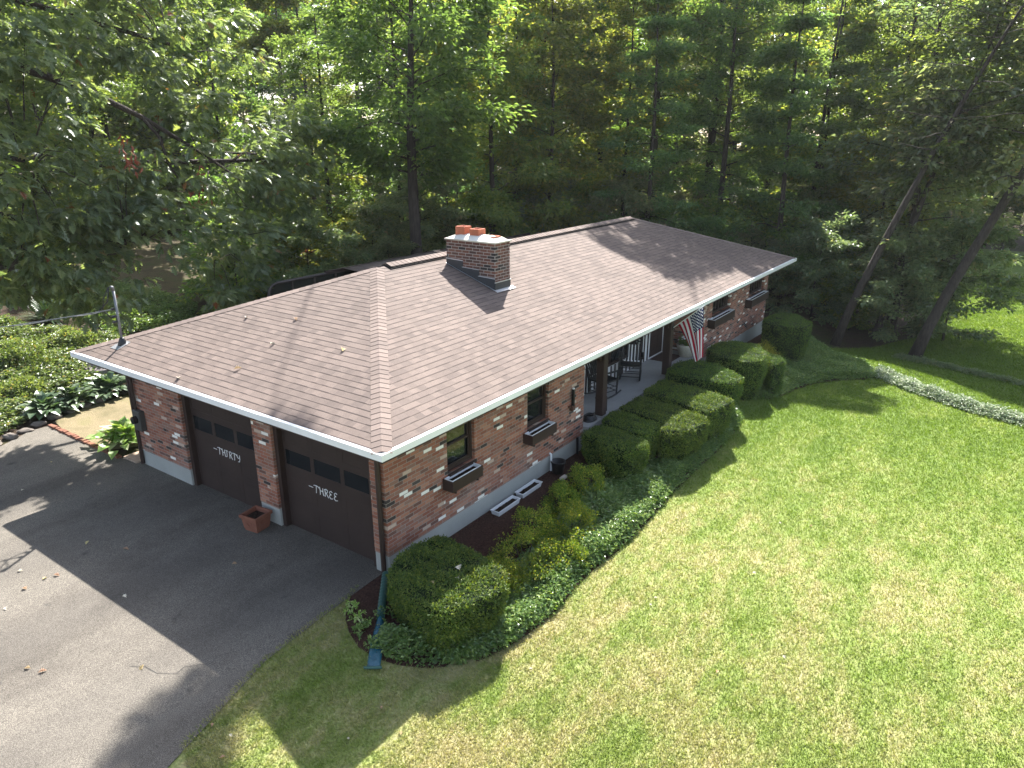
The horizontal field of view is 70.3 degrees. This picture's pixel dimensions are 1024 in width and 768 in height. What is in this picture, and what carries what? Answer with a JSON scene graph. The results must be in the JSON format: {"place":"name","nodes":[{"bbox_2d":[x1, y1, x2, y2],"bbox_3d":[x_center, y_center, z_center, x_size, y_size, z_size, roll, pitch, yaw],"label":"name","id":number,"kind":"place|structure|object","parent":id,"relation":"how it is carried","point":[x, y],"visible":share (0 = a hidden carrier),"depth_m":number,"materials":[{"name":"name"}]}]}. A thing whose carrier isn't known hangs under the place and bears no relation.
{"place":"outdoors","nodes":[
{"label":"outdoors","id":0,"kind":"place"},
{"bbox_2d":[0,426,381,767],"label":"driveway","id":1,"kind":"structure","parent":0,"point":[85,633],"depth_m":11.79,"materials":[{"name":"grey asphalt"}]},
{"bbox_2d":[239,505,272,532],"bbox_3d":[-4.874,2.597,13.862,0.430,0.330,0.430,9,21,26],"label":"terracotta planter","id":2,"kind":"object","parent":1,"relation":"on","point":[255,518],"visible":1,"depth_m":13.79,"materials":[{"name":"ceramic"}]},
{"bbox_2d":[61,232,324,311],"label":"garden path","id":3,"kind":"structure","parent":0,"point":[152,266],"depth_m":30.72,"materials":[{"name":"soil"}]},
{"bbox_2d":[0,154,1023,457],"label":"ground","id":4,"kind":"structure","parent":0,"point":[854,336],"depth_m":30.00,"materials":[{"name":"brown soil"}]},
{"bbox_2d":[0,374,47,405],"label":"bank bush","id":5,"kind":"object","parent":4,"relation":"on","point":[29,381],"visible":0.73,"depth_m":20.04,"materials":[{"name":"green plant"}]},
{"bbox_2d":[0,333,61,375],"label":"bank bush","id":6,"kind":"object","parent":4,"relation":"on","point":[13,349],"visible":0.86,"depth_m":21.49,"materials":[{"name":"green plant"}]},
{"bbox_2d":[7,390,78,419],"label":"hosta plant","id":7,"kind":"object","parent":4,"relation":"on","point":[40,404],"visible":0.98,"depth_m":19.25,"materials":[{"name":"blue plant"}]},
{"bbox_2d":[0,313,123,434],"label":"bank cover","id":8,"kind":"object","parent":4,"relation":"on","point":[68,365],"visible":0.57,"depth_m":21.52,"materials":[{"name":"green plant"}]},
{"bbox_2d":[0,0,134,241],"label":"maple tree","id":9,"kind":"object","parent":4,"relation":"on","point":[30,106],"visible":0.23,"depth_m":31.74,"materials":[{"name":"green plant"}]},
{"bbox_2d":[38,325,97,352],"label":"bank bush","id":10,"kind":"object","parent":4,"relation":"on","point":[72,333],"visible":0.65,"depth_m":23.11,"materials":[{"name":"green plant"}]},
{"bbox_2d":[47,382,101,410],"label":"hosta plant","id":11,"kind":"object","parent":4,"relation":"on","point":[74,394],"visible":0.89,"depth_m":19.99,"materials":[{"name":"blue plant"}]},
{"bbox_2d":[22,0,155,169],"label":"oak tree","id":12,"kind":"object","parent":4,"relation":"on","point":[116,111],"visible":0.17,"depth_m":36.30,"materials":[{"name":"green plant"}]},
{"bbox_2d":[24,3,166,180],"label":"broadleaf tree","id":13,"kind":"object","parent":4,"relation":"on","point":[93,135],"visible":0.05,"depth_m":44.13,"materials":[{"name":"green plant"}]},
{"bbox_2d":[55,395,137,448],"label":"dry grass path","id":14,"kind":"structure","parent":4,"relation":"on","point":[84,422],"depth_m":19.32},
{"bbox_2d":[83,416,137,459],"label":"hosta plant","id":15,"kind":"object","parent":14,"relation":"on","point":[122,430],"visible":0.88,"depth_m":17.37,"materials":[{"name":"green plant"}]},
{"bbox_2d":[82,371,127,400],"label":"hosta plant","id":16,"kind":"object","parent":4,"relation":"on","point":[109,382],"visible":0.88,"depth_m":20.73,"materials":[{"name":"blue plant"}]},
{"bbox_2d":[57,279,197,334],"bbox_3d":[-14.448,-3.077,27.129,6.363,1.536,4.198,13,23,33],"label":"bank cover","id":17,"kind":"object","parent":4,"relation":"on","point":[151,307],"visible":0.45,"depth_m":26.63,"materials":[{"name":"green plant"}]},
{"bbox_2d":[68,0,218,206],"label":"maple tree","id":18,"kind":"object","parent":4,"relation":"on","point":[136,144],"visible":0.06,"depth_m":42.00,"materials":[{"name":"green plant"}]},
{"bbox_2d":[0,0,349,334],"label":"oak tree","id":19,"kind":"object","parent":4,"relation":"on","point":[269,178],"visible":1,"depth_m":18.82,"materials":[{"name":"green plant"}]},
{"bbox_2d":[144,0,253,228],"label":"maple tree","id":20,"kind":"object","parent":4,"relation":"on","point":[178,51],"visible":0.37,"depth_m":36.16,"materials":[{"name":"green plant"}]},
{"bbox_2d":[124,0,274,166],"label":"maple tree","id":21,"kind":"object","parent":4,"relation":"on","point":[248,88],"visible":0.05,"depth_m":53.41,"materials":[{"name":"green plant"}]},
{"bbox_2d":[142,0,267,137],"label":"oak tree","id":22,"kind":"object","parent":4,"relation":"on","point":[236,97],"visible":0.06,"depth_m":47.41,"materials":[{"name":"green plant"}]},
{"bbox_2d":[167,110,258,209],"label":"understory tree","id":23,"kind":"object","parent":4,"relation":"on","point":[213,170],"visible":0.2,"depth_m":42.17,"materials":[{"name":"green plant"}]},
{"bbox_2d":[175,196,302,314],"bbox_3d":[-10.307,-4.597,27.028,4.388,4.558,4.728,1,19,4],"label":"understory tree","id":24,"kind":"object","parent":4,"relation":"on","point":[192,282],"visible":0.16,"depth_m":26.62,"materials":[{"name":"green plant"}]},
{"bbox_2d":[179,173,298,298],"bbox_3d":[-10.951,-5.824,28.784,4.588,5.113,4.679,-10,21,-27],"label":"understory tree","id":25,"kind":"object","parent":4,"relation":"on","point":[194,200],"visible":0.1,"depth_m":27.45,"materials":[{"name":"green plant"}]},
{"bbox_2d":[233,1,335,211],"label":"oak tree","id":26,"kind":"object","parent":4,"relation":"on","point":[260,89],"visible":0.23,"depth_m":54.49,"materials":[{"name":"green plant"}]},
{"bbox_2d":[248,213,340,297],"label":"understory tree","id":27,"kind":"object","parent":4,"relation":"on","point":[304,263],"visible":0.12,"depth_m":27.69,"materials":[{"name":"green plant"}]},
{"bbox_2d":[228,0,366,229],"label":"maple tree","id":28,"kind":"object","parent":4,"relation":"on","point":[278,28],"visible":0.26,"depth_m":36.40,"materials":[{"name":"green plant"}]},
{"bbox_2d":[243,206,375,291],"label":"understory tree","id":29,"kind":"object","parent":4,"relation":"on","point":[307,230],"visible":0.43,"depth_m":26.53,"materials":[{"name":"green plant"}]},
{"bbox_2d":[263,6,382,225],"bbox_3d":[-7.953,-10.264,31.791,4.986,11.446,5.513,-3,19,-10],"label":"oak tree","id":30,"kind":"object","parent":4,"relation":"on","point":[323,94],"visible":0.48,"depth_m":30.41,"materials":[{"name":"green plant"}]},
{"bbox_2d":[325,0,405,123],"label":"oak tree","id":31,"kind":"object","parent":4,"relation":"on","point":[343,99],"visible":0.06,"depth_m":59.69,"materials":[{"name":"green plant"}]},
{"bbox_2d":[318,192,429,267],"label":"understory tree","id":32,"kind":"object","parent":4,"relation":"on","point":[362,211],"visible":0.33,"depth_m":29.23,"materials":[{"name":"green plant"}]},
{"bbox_2d":[346,233,421,262],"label":"understory tree","id":33,"kind":"object","parent":4,"relation":"on","point":[389,245],"visible":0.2,"depth_m":27.70,"materials":[{"name":"green plant"}]},
{"bbox_2d":[317,0,477,264],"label":"beech tree","id":34,"kind":"object","parent":4,"relation":"on","point":[358,196],"visible":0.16,"depth_m":31.79,"materials":[{"name":"green plant"}]},
{"bbox_2d":[295,0,536,254],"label":"oak tree","id":35,"kind":"object","parent":4,"relation":"on","point":[443,24],"visible":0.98,"depth_m":25.36,"materials":[{"name":"green plant"}]},
{"bbox_2d":[356,168,483,258],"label":"understory tree","id":36,"kind":"object","parent":4,"relation":"on","point":[428,228],"visible":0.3,"depth_m":29.69,"materials":[{"name":"green plant"}]},
{"bbox_2d":[70,216,796,572],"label":"brick house","id":37,"kind":"structure","parent":4,"relation":"on","point":[444,394],"depth_m":14.79,"materials":[{"name":"brick"}]},
{"bbox_2d":[189,398,260,505],"bbox_3d":[-5.769,1.340,14.741,2.210,2.160,0.071,13,23,33],"label":"garage door","id":38,"kind":"structure","parent":37,"relation":"in","point":[224,440],"depth_m":14.77,"materials":[{"name":"paint"}]},
{"bbox_2d":[281,430,373,560],"bbox_3d":[-3.283,1.907,13.076,2.360,2.160,0.071,13,23,33],"label":"garage door","id":39,"kind":"structure","parent":37,"relation":"in","point":[329,497],"depth_m":13.08,"materials":[{"name":"paint"}]},
{"bbox_2d":[363,571,388,668],"bbox_3d":[-2.056,3.637,11.376,0.260,0.360,1.997,-1,19,-2],"label":"drain sleeve","id":40,"kind":"object","parent":37,"relation":"attached to","point":[374,659],"visible":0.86,"depth_m":11.22,"materials":[{"name":"plastic"}]},
{"bbox_2d":[446,421,476,476],"bbox_3d":[-0.975,1.053,13.356,0.185,1.090,0.800,13,23,33],"label":"window","id":41,"kind":"structure","parent":37,"relation":"in","point":[459,440],"depth_m":13.50,"materials":[{"name":"black glass"}]},
{"bbox_2d":[527,384,549,431],"bbox_3d":[0.513,0.371,15.344,0.185,1.090,0.810,13,23,33],"label":"window","id":42,"kind":"structure","parent":37,"relation":"in","point":[536,399],"depth_m":15.50,"materials":[{"name":"black glass"}]},
{"bbox_2d":[618,336,643,380],"bbox_3d":[3.336,-0.766,20.326,0.682,1.310,0.990,4,19,12],"label":"rocking chair","id":43,"kind":"object","parent":37,"relation":"on","point":[627,364],"visible":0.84,"depth_m":20.46,"materials":[{"name":"black paint"}]},
{"bbox_2d":[672,305,704,361],"bbox_3d":[4.877,-1.431,20.159,0.937,1.686,0.141,10,21,27],"label":"flag","id":44,"kind":"object","parent":37,"relation":"attached to","point":[691,327],"visible":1,"depth_m":20.10,"materials":[{"name":"multicoloured fabric"}]},
{"bbox_2d":[428,185,537,241],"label":"understory tree","id":45,"kind":"object","parent":4,"relation":"on","point":[480,216],"visible":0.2,"depth_m":32.66,"materials":[{"name":"green plant"}]},
{"bbox_2d":[396,0,580,236],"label":"pine tree","id":46,"kind":"object","parent":4,"relation":"on","point":[539,173],"visible":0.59,"depth_m":31.56,"materials":[{"name":"green plant"}]},
{"bbox_2d":[449,0,576,224],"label":"beech tree","id":47,"kind":"object","parent":4,"relation":"on","point":[549,103],"visible":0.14,"depth_m":36.00,"materials":[{"name":"green plant"}]},
{"bbox_2d":[472,7,622,192],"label":"maple tree","id":48,"kind":"object","parent":4,"relation":"on","point":[520,10],"visible":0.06,"depth_m":41.85,"materials":[{"name":"green plant"}]},
{"bbox_2d":[472,0,633,188],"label":"maple tree","id":49,"kind":"object","parent":4,"relation":"on","point":[610,107],"visible":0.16,"depth_m":38.50,"materials":[{"name":"green plant"}]},
{"bbox_2d":[475,0,632,233],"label":"maple tree","id":50,"kind":"object","parent":4,"relation":"on","point":[563,33],"visible":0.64,"depth_m":33.53,"materials":[{"name":"green plant"}]},
{"bbox_2d":[559,170,685,229],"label":"understory tree","id":51,"kind":"object","parent":4,"relation":"on","point":[624,183],"visible":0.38,"depth_m":32.86,"materials":[{"name":"green plant"}]},
{"bbox_2d":[555,5,691,182],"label":"maple tree","id":52,"kind":"object","parent":4,"relation":"on","point":[603,130],"visible":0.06,"depth_m":50.87,"materials":[{"name":"green plant"}]},
{"bbox_2d":[566,0,700,215],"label":"maple tree","id":53,"kind":"object","parent":4,"relation":"on","point":[618,34],"visible":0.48,"depth_m":33.85,"materials":[{"name":"green plant"}]},
{"bbox_2d":[585,0,713,235],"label":"pine tree","id":54,"kind":"object","parent":4,"relation":"on","point":[661,53],"visible":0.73,"depth_m":31.02,"materials":[{"name":"green plant"}]},
{"bbox_2d":[592,0,752,190],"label":"broadleaf tree","id":55,"kind":"object","parent":4,"relation":"on","point":[687,161],"visible":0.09,"depth_m":50.57,"materials":[{"name":"green plant"}]},
{"bbox_2d":[567,0,779,188],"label":"oak tree","id":56,"kind":"object","parent":4,"relation":"on","point":[641,46],"visible":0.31,"depth_m":36.07,"materials":[{"name":"green plant"}]},
{"bbox_2d":[670,213,743,241],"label":"understory tree","id":57,"kind":"object","parent":4,"relation":"on","point":[705,225],"visible":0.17,"depth_m":31.62,"materials":[{"name":"green plant"}]},
{"bbox_2d":[626,0,806,215],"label":"oak tree","id":58,"kind":"object","parent":4,"relation":"on","point":[712,134],"visible":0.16,"depth_m":37.61,"materials":[{"name":"green plant"}]},
{"bbox_2d":[682,144,779,222],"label":"understory tree","id":59,"kind":"object","parent":4,"relation":"on","point":[735,167],"visible":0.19,"depth_m":44.06,"materials":[{"name":"green plant"}]},
{"bbox_2d":[662,0,806,237],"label":"pine tree","id":60,"kind":"object","parent":4,"relation":"on","point":[719,184],"visible":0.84,"depth_m":34.48,"materials":[{"name":"green plant"}]},
{"bbox_2d":[660,0,816,218],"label":"maple tree","id":61,"kind":"object","parent":4,"relation":"on","point":[722,137],"visible":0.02,"depth_m":61.46,"materials":[{"name":"green plant"}]},
{"bbox_2d":[708,182,804,280],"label":"understory tree","id":62,"kind":"object","parent":4,"relation":"on","point":[718,207],"visible":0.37,"depth_m":34.62,"materials":[{"name":"green plant"}]},
{"bbox_2d":[751,230,807,304],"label":"understory tree","id":63,"kind":"object","parent":4,"relation":"on","point":[775,243],"visible":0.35,"depth_m":33.49,"materials":[{"name":"green plant"}]},
{"bbox_2d":[712,0,852,302],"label":"pine tree","id":64,"kind":"object","parent":4,"relation":"on","point":[782,51],"visible":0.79,"depth_m":32.19,"materials":[{"name":"green plant"}]},
{"bbox_2d":[729,0,838,213],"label":"oak tree","id":65,"kind":"object","parent":4,"relation":"on","point":[737,136],"visible":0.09,"depth_m":44.21,"materials":[{"name":"green plant"}]},
{"bbox_2d":[743,178,867,291],"bbox_3d":[14.758,-7.473,36.767,5.950,5.794,5.819,-11,22,-29],"label":"understory tree","id":66,"kind":"object","parent":4,"relation":"on","point":[810,194],"visible":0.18,"depth_m":35.87,"materials":[{"name":"green plant"}]},
{"bbox_2d":[735,0,883,176],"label":"maple tree","id":67,"kind":"object","parent":4,"relation":"on","point":[838,6],"visible":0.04,"depth_m":54.93,"materials":[{"name":"green plant"}]},
{"bbox_2d":[750,0,885,255],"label":"pine tree","id":68,"kind":"object","parent":4,"relation":"on","point":[830,65],"visible":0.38,"depth_m":34.86,"materials":[{"name":"green plant"}]},
{"bbox_2d":[765,209,893,326],"bbox_3d":[13.087,-4.992,31.119,5.080,4.947,4.968,-7,20,-19],"label":"understory tree","id":69,"kind":"object","parent":4,"relation":"on","point":[821,270],"visible":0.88,"depth_m":30.53,"materials":[{"name":"green plant"}]},
{"bbox_2d":[730,0,934,234],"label":"broadleaf tree","id":70,"kind":"object","parent":4,"relation":"on","point":[856,28],"visible":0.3,"depth_m":35.45,"materials":[{"name":"green plant"}]},
{"bbox_2d":[784,178,912,293],"bbox_3d":[16.609,-7.176,36.151,6.201,6.039,6.065,-4,19,-11],"label":"understory tree","id":71,"kind":"object","parent":4,"relation":"on","point":[866,195],"visible":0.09,"depth_m":35.18,"materials":[{"name":"green plant"}]},
{"bbox_2d":[810,250,891,330],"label":"understory tree","id":72,"kind":"object","parent":4,"relation":"on","point":[864,316],"visible":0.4,"depth_m":31.16,"materials":[{"name":"green plant"}]},
{"bbox_2d":[822,115,960,309],"bbox_3d":[17.358,-7.502,33.442,5.385,9.203,5.054,4,19,11],"label":"maple tree","id":73,"kind":"object","parent":4,"relation":"on","point":[859,203],"visible":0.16,"depth_m":33.00,"materials":[{"name":"green plant"}]},
{"bbox_2d":[828,222,978,342],"bbox_3d":[15.893,-4.017,29.587,5.080,4.947,4.968,0,19,0],"label":"understory tree","id":74,"kind":"object","parent":4,"relation":"on","point":[896,247],"visible":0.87,"depth_m":28.89,"materials":[{"name":"green plant"}]},
{"bbox_2d":[831,0,975,276],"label":"oak tree","id":75,"kind":"object","parent":4,"relation":"on","point":[857,107],"visible":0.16,"depth_m":34.25,"materials":[{"name":"green plant"}]},
{"bbox_2d":[807,0,1023,319],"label":"broadleaf tree","id":76,"kind":"object","parent":4,"relation":"on","point":[838,146],"visible":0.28,"depth_m":31.61,"materials":[{"name":"green plant"}]},
{"bbox_2d":[830,0,1023,345],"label":"leaning tree","id":77,"kind":"object","parent":4,"relation":"on","point":[942,72],"visible":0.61,"depth_m":27.93,"materials":[{"name":"green plant"}]},
{"bbox_2d":[831,83,1023,334],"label":"broadleaf tree","id":78,"kind":"object","parent":4,"relation":"on","point":[903,233],"visible":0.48,"depth_m":29.11,"materials":[{"name":"green plant"}]},
{"bbox_2d":[854,0,1023,338],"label":"leaning tree","id":79,"kind":"object","parent":4,"relation":"on","point":[904,180],"visible":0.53,"depth_m":28.02,"materials":[{"name":"green plant"}]},
{"bbox_2d":[868,0,1015,193],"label":"maple tree","id":80,"kind":"object","parent":4,"relation":"on","point":[927,19],"visible":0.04,"depth_m":54.15,"materials":[{"name":"green plant"}]},
{"bbox_2d":[168,249,1023,767],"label":"lawn","id":81,"kind":"structure","parent":0,"point":[580,759],"depth_m":11.30,"materials":[{"name":"plant"}]},
{"bbox_2d":[345,334,870,667],"bbox_3d":[5.522,1.258,19.517,5.050,0.802,23.850,13,23,33],"label":"mulch bed","id":82,"kind":"object","parent":81,"relation":"on","point":[481,533],"visible":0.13,"depth_m":13.67,"materials":[{"name":"brown soil"}]},
{"bbox_2d":[385,534,510,655],"bbox_3d":[-1.094,3.354,11.564,1.700,1.115,2.060,-17,25,-41],"label":"yew hedge","id":83,"kind":"object","parent":82,"relation":"on","point":[447,609],"visible":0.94,"depth_m":11.07,"materials":[{"name":"green plant"}]},
{"bbox_2d":[486,522,563,587],"bbox_3d":[0.228,2.951,12.788,1.391,0.949,1.448,0,19,0],"label":"azalea shrub","id":84,"kind":"object","parent":82,"relation":"on","point":[506,552],"visible":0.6,"depth_m":12.74,"materials":[{"name":"green plant"}]},
{"bbox_2d":[509,502,561,550],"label":"azalea shrub","id":85,"kind":"object","parent":82,"relation":"on","point":[543,521],"visible":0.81,"depth_m":13.62,"materials":[{"name":"green plant"}]},
{"bbox_2d":[370,404,743,667],"bbox_3d":[2.441,2.288,15.716,1.939,0.653,13.844,13,23,33],"label":"ground cover","id":86,"kind":"object","parent":82,"relation":"on","point":[654,479],"visible":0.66,"depth_m":13.27,"materials":[{"name":"green plant"}]},
{"bbox_2d":[540,479,583,517],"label":"azalea shrub","id":87,"kind":"object","parent":82,"relation":"on","point":[562,492],"visible":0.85,"depth_m":14.71,"materials":[{"name":"green plant"}]},
{"bbox_2d":[537,527,591,571],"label":"azalea shrub","id":88,"kind":"object","parent":82,"relation":"on","point":[571,545],"visible":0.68,"depth_m":13.09,"materials":[{"name":"green plant"}]},
{"bbox_2d":[552,498,598,537],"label":"azalea shrub","id":89,"kind":"object","parent":82,"relation":"on","point":[582,512],"visible":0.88,"depth_m":13.99,"materials":[{"name":"green plant"}]},
{"bbox_2d":[565,462,606,499],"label":"azalea shrub","id":90,"kind":"object","parent":82,"relation":"on","point":[594,474],"visible":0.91,"depth_m":15.27,"materials":[{"name":"green plant"}]},
{"bbox_2d":[580,423,649,486],"bbox_3d":[2.295,1.648,16.421,1.027,1.193,1.692,-17,25,-40],"label":"yew hedge","id":91,"kind":"object","parent":82,"relation":"on","point":[616,453],"visible":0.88,"depth_m":16.00,"materials":[{"name":"green plant"}]},
{"bbox_2d":[601,409,661,464],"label":"yew hedge","id":92,"kind":"object","parent":82,"relation":"on","point":[633,424],"visible":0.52,"depth_m":16.87,"materials":[{"name":"green plant"}]},
{"bbox_2d":[619,395,710,463],"bbox_3d":[3.545,1.171,17.728,1.670,1.236,2.403,-16,24,-38],"label":"yew hedge","id":93,"kind":"object","parent":82,"relation":"on","point":[683,432],"visible":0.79,"depth_m":17.09,"materials":[{"name":"green plant"}]},
{"bbox_2d":[643,378,734,441],"bbox_3d":[4.451,0.760,18.879,1.541,1.313,2.400,-16,25,-39],"label":"yew hedge","id":94,"kind":"object","parent":82,"relation":"on","point":[716,408],"visible":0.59,"depth_m":18.31,"materials":[{"name":"green plant"}]},
{"bbox_2d":[665,358,744,409],"bbox_3d":[5.397,0.190,20.244,2.227,1.465,1.854,13,23,33],"label":"yew hedge","id":95,"kind":"object","parent":82,"relation":"on","point":[713,378],"visible":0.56,"depth_m":19.61,"materials":[{"name":"green plant"}]},
{"bbox_2d":[705,340,769,400],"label":"yew hedge","id":96,"kind":"object","parent":82,"relation":"on","point":[749,362],"visible":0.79,"depth_m":21.39,"materials":[{"name":"green plant"}]},
{"bbox_2d":[763,351,785,396],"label":"yew hedge","id":97,"kind":"object","parent":82,"relation":"on","point":[776,367],"visible":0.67,"depth_m":21.88,"materials":[{"name":"green plant"}]},
{"bbox_2d":[760,311,812,361],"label":"yew hedge","id":98,"kind":"object","parent":82,"relation":"on","point":[787,335],"visible":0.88,"depth_m":25.03,"materials":[{"name":"green plant"}]},
{"bbox_2d":[753,335,877,399],"bbox_3d":[10.033,-0.584,24.783,4.341,1.004,9.331,13,23,33],"label":"ground cover","id":99,"kind":"object","parent":82,"relation":"on","point":[818,362],"visible":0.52,"depth_m":24.40,"materials":[{"name":"green plant"}]},
{"bbox_2d":[874,364,1023,426],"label":"flower edging","id":100,"kind":"object","parent":81,"relation":"on","point":[983,408],"visible":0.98,"depth_m":21.93,"materials":[{"name":"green plant"}]},
{"bbox_2d":[880,211,1023,342],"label":"understory tree","id":101,"kind":"object","parent":81,"relation":"on","point":[964,232],"visible":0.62,"depth_m":28.84,"materials":[{"name":"green plant"}]},
{"bbox_2d":[891,352,1023,385],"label":"ground cover","id":102,"kind":"object","parent":81,"relation":"on","point":[925,360],"visible":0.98,"depth_m":25.84,"materials":[{"name":"green plant"}]},
{"bbox_2d":[908,0,1023,356],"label":"leaning tree","id":103,"kind":"object","parent":81,"relation":"on","point":[920,344],"visible":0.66,"depth_m":26.79,"materials":[{"name":"green plant"}]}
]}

